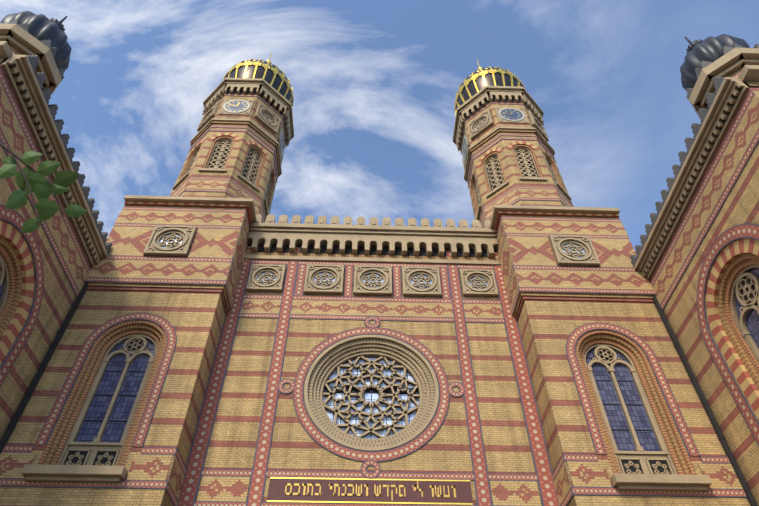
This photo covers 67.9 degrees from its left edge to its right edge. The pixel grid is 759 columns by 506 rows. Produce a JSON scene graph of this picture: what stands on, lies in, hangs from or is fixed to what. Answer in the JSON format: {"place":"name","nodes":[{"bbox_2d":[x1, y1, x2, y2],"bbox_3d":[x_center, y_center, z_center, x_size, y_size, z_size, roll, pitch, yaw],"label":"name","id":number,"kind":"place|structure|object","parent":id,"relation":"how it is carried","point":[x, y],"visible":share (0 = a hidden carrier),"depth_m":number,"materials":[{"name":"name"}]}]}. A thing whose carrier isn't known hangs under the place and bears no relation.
{"place":"outdoors","nodes":[
{"label":"outdoors","id":0,"kind":"place"},
{"bbox_2d":[0,142,63,225],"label":"branch","id":1,"kind":"object","parent":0,"point":[2,145],"visible":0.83,"depth_m":2.68,"materials":[{"name":"brown wood"}]},
{"bbox_2d":[0,151,86,232],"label":"tree leaves","id":2,"kind":"object","parent":1,"relation":"attached to","point":[40,186],"visible":1,"depth_m":2.69,"materials":[{"name":"green plant"}]},
{"bbox_2d":[4,58,749,473],"bbox_3d":[-0.268,0.482,25.627,25.470,41.000,18.900,1,-47,-1],"label":"stone ornament","id":3,"kind":"object","parent":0,"point":[362,252],"visible":0.06,"depth_m":28.26,"materials":[{"name":"beige stone"}]},
{"bbox_2d":[0,0,758,251],"label":"sky","id":4,"kind":"structure","parent":0,"point":[375,84],"materials":[{"name":"blue"}]},
{"label":"ground","id":5,"kind":"structure","parent":0,"visible":0},
{"bbox_2d":[0,44,758,505],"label":"brick wall","id":6,"kind":"structure","parent":5,"relation":"on","point":[196,314],"depth_m":21.54,"materials":[{"name":"beige brick"}]},
{"bbox_2d":[0,11,71,69],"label":"dome","id":7,"kind":"structure","parent":6,"relation":"on","point":[42,27],"depth_m":21.26,"materials":[{"name":"grey metal"}]},
{"bbox_2d":[225,60,292,102],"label":"dome","id":8,"kind":"structure","parent":6,"relation":"on","point":[269,75],"depth_m":44.26,"materials":[{"name":"metal"}]},
{"bbox_2d":[34,312,699,455],"bbox_3d":[-0.266,4.651,21.058,22.360,5.830,0.035,1,-47,-1],"label":"window surround","id":9,"kind":"object","parent":6,"relation":"attached to","point":[166,326],"visible":0.92,"depth_m":20.92,"materials":[{"name":"red brick"}]},
{"bbox_2d":[177,246,558,505],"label":"decorative pilaster strips","id":10,"kind":"object","parent":6,"relation":"attached to","point":[201,441],"visible":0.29,"depth_m":22.03,"materials":[{"name":"red brick"}]},
{"bbox_2d":[197,476,540,505],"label":"decorative frieze","id":11,"kind":"object","parent":6,"relation":"attached to","point":[235,489],"visible":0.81,"depth_m":19.42,"materials":[{"name":"beige brick"}]},
{"bbox_2d":[246,247,492,505],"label":"decorative pilaster strips","id":12,"kind":"object","parent":6,"relation":"attached to","point":[261,460],"visible":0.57,"depth_m":22.21,"materials":[{"name":"red brick"}]},
{"bbox_2d":[267,478,472,502],"bbox_3d":[-0.315,8.211,19.435,7.000,0.760,0.040,1,-47,-1],"label":"inscription panel","id":13,"kind":"object","parent":6,"relation":"attached to","point":[276,490],"visible":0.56,"depth_m":19.41,"materials":[{"name":"brown stone"}]},
{"bbox_2d":[285,481,455,500],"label":"synagogue inscription letters","id":14,"kind":"object","parent":13,"relation":"attached to","point":[365,485],"visible":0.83,"depth_m":19.43,"materials":[{"name":"gold metal"}]},
{"bbox_2d":[87,260,653,309],"bbox_3d":[-0.288,1.565,25.352,24.600,1.080,1.690,1,-47,-1],"label":"decorative frieze","id":15,"kind":"object","parent":6,"relation":"attached to","point":[225,271],"visible":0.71,"depth_m":24.79,"materials":[{"name":"beige brick"}]},
{"bbox_2d":[277,316,464,478],"bbox_3d":[-0.315,5.379,22.468,7.480,7.480,0.045,1,-47,-1],"label":"medallion","id":16,"kind":"object","parent":6,"relation":"attached to","point":[366,463],"visible":0.96,"depth_m":22.37,"materials":[{"name":"red brick"}]},
{"bbox_2d":[308,339,434,446],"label":"synagogue stone dentil mouldings","id":17,"kind":"object","parent":6,"relation":"attached to","point":[413,356],"visible":0.6,"depth_m":22.91,"materials":[{"name":"beige stone"}]},
{"bbox_2d":[293,266,449,461],"bbox_3d":[-0.315,4.088,23.856,6.220,10.010,0.040,1,-47,-1],"label":"synagogue star band","id":18,"kind":"object","parent":6,"relation":"attached to","point":[321,439],"visible":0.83,"depth_m":22.26,"materials":[{"name":"red brick"}]},
{"bbox_2d":[106,226,636,266],"bbox_3d":[-0.260,-0.282,26.117,24.560,1.960,0.030,1,-47,-1],"label":"decorative frieze","id":19,"kind":"object","parent":6,"relation":"attached to","point":[213,243],"visible":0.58,"depth_m":26.10,"materials":[{"name":"beige brick"}]},
{"bbox_2d":[0,452,742,505],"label":"decorative frieze","id":20,"kind":"object","parent":6,"relation":"attached to","point":[157,467],"visible":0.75,"depth_m":18.45,"materials":[{"name":"beige brick"}]},
{"bbox_2d":[115,210,627,255],"bbox_3d":[-0.337,0.241,28.971,24.660,0.980,4.690,1,-47,-1],"label":"synagogue diamond band","id":21,"kind":"object","parent":6,"relation":"attached to","point":[240,219],"visible":0.62,"depth_m":27.39,"materials":[{"name":"beige brick"}]},
{"bbox_2d":[240,299,502,317],"bbox_3d":[-0.315,2.530,25.534,11.800,0.830,0.030,1,-47,-1],"label":"decorative frieze","id":22,"kind":"object","parent":6,"relation":"attached to","point":[373,308],"visible":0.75,"depth_m":25.52,"materials":[{"name":"beige brick"}]},
{"bbox_2d":[114,207,628,259],"bbox_3d":[-0.288,-0.856,27.948,24.600,1.500,1.690,1,-47,-1],"label":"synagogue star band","id":23,"kind":"object","parent":6,"relation":"attached to","point":[245,211],"visible":0.67,"depth_m":27.55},
{"bbox_2d":[159,113,584,438],"bbox_3d":[-0.384,-0.492,31.830,24.238,25.701,7.499,1,-47,-1],"label":"window tracery","id":24,"kind":"object","parent":6,"relation":"in","point":[371,395],"visible":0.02,"depth_m":23.00,"materials":[{"name":"grey stone"}]},
{"bbox_2d":[173,180,570,227],"bbox_3d":[-0.428,-1.650,35.022,25.160,0.850,5.760,1,-47,-1],"label":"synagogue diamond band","id":25,"kind":"object","parent":6,"relation":"attached to","point":[238,192],"visible":0.29,"depth_m":33.26,"materials":[{"name":"beige brick"}]},
{"bbox_2d":[171,118,572,222],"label":"cornice","id":26,"kind":"structure","parent":6,"relation":"attached to","point":[272,152],"depth_m":33.86,"materials":[{"name":"beige stone"}]},
{"bbox_2d":[294,265,450,298],"bbox_3d":[-0.315,1.361,26.788,7.300,2.000,0.030,1,-47,-1],"label":"synagogue star band","id":27,"kind":"object","parent":6,"relation":"attached to","point":[301,275],"visible":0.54,"depth_m":26.74,"materials":[{"name":"red brick"}]},
{"bbox_2d":[233,230,512,287],"bbox_3d":[-0.288,0.335,26.694,12.680,1.960,1.660,1,-47,-1],"label":"decorative frieze","id":28,"kind":"object","parent":6,"relation":"attached to","point":[506,261],"visible":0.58,"depth_m":26.62,"materials":[{"name":"brick"}]},
{"bbox_2d":[0,277,746,505],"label":"decorative border bands","id":29,"kind":"object","parent":6,"relation":"attached to","point":[167,487],"visible":0.71,"depth_m":19.70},
{"bbox_2d":[223,59,524,114],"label":"domes","id":30,"kind":"structure","parent":6,"relation":"on","point":[292,89],"depth_m":44.69,"materials":[{"name":"gold metal"}]},
{"bbox_2d":[225,101,522,158],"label":"clock faces","id":31,"kind":"object","parent":6,"relation":"on","point":[236,108],"visible":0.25,"depth_m":39.85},
{"bbox_2d":[223,100,524,160],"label":"tower clock rings","id":32,"kind":"object","parent":6,"relation":"attached to","point":[465,137],"visible":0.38,"depth_m":39.96,"materials":[{"name":"beige stone"}]},
{"bbox_2d":[225,60,525,504],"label":"synagogue gold ornaments","id":33,"kind":"object","parent":6,"relation":"attached to","point":[281,75],"visible":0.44,"depth_m":19.75},
{"bbox_2d":[10,48,740,183],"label":"cornice","id":34,"kind":"structure","parent":6,"relation":"attached to","point":[281,116],"depth_m":38.88,"materials":[{"name":"beige stone"}]},
{"bbox_2d":[0,282,757,505],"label":"downspouts","id":35,"kind":"object","parent":6,"relation":"attached to","point":[63,328],"visible":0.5,"depth_m":20.57,"materials":[{"name":"black metal"}]},
{"bbox_2d":[0,23,758,491],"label":"stone trim","id":36,"kind":"structure","parent":6,"relation":"attached to","point":[450,235],"depth_m":23.79,"materials":[{"name":"beige stone"}]},
{"bbox_2d":[0,136,758,474],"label":"arches","id":37,"kind":"structure","parent":6,"relation":"attached to","point":[580,340],"depth_m":20.68,"materials":[{"name":"beige stone"}]},
{"bbox_2d":[0,145,758,450],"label":"window glass","id":38,"kind":"object","parent":6,"relation":"in","point":[123,407],"depth_m":20.77,"materials":[{"name":"blue glass"}]},
{"bbox_2d":[0,133,758,419],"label":"brick bands","id":39,"kind":"object","parent":6,"relation":"attached to","point":[14,238],"visible":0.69,"depth_m":19.95,"materials":[{"name":"red brick"}]},
{"bbox_2d":[0,67,758,309],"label":"synagogue star band","id":40,"kind":"object","parent":6,"relation":"attached to","point":[754,142],"visible":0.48,"depth_m":23.45,"materials":[{"name":"red brick"}]},
{"bbox_2d":[0,82,758,303],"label":"decorative frieze","id":41,"kind":"object","parent":6,"relation":"attached to","point":[721,176],"visible":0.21,"depth_m":20.74,"materials":[{"name":"beige brick"}]},
{"bbox_2d":[0,121,758,474],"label":"synagogue terracotta mouldings","id":42,"kind":"object","parent":6,"relation":"attached to","point":[728,271],"visible":0.48,"depth_m":20.40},
{"bbox_2d":[0,205,758,445],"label":"arch surround","id":43,"kind":"object","parent":6,"relation":"attached to","point":[16,219],"visible":0.92,"depth_m":19.84,"materials":[{"name":"red brick"}]},
{"bbox_2d":[6,19,758,266],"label":"grey synagogue stone merlons","id":44,"kind":"object","parent":6,"relation":"attached to","point":[65,138],"visible":0.58,"depth_m":21.46,"materials":[{"name":"grey stone"}]},
{"bbox_2d":[455,67,522,109],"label":"dome","id":45,"kind":"structure","parent":6,"relation":"on","point":[479,80],"depth_m":44.68,"materials":[{"name":"metal"}]},
{"bbox_2d":[680,34,749,89],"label":"dome","id":46,"kind":"structure","parent":6,"relation":"on","point":[708,49],"depth_m":21.86,"materials":[{"name":"grey metal"}]}
]}

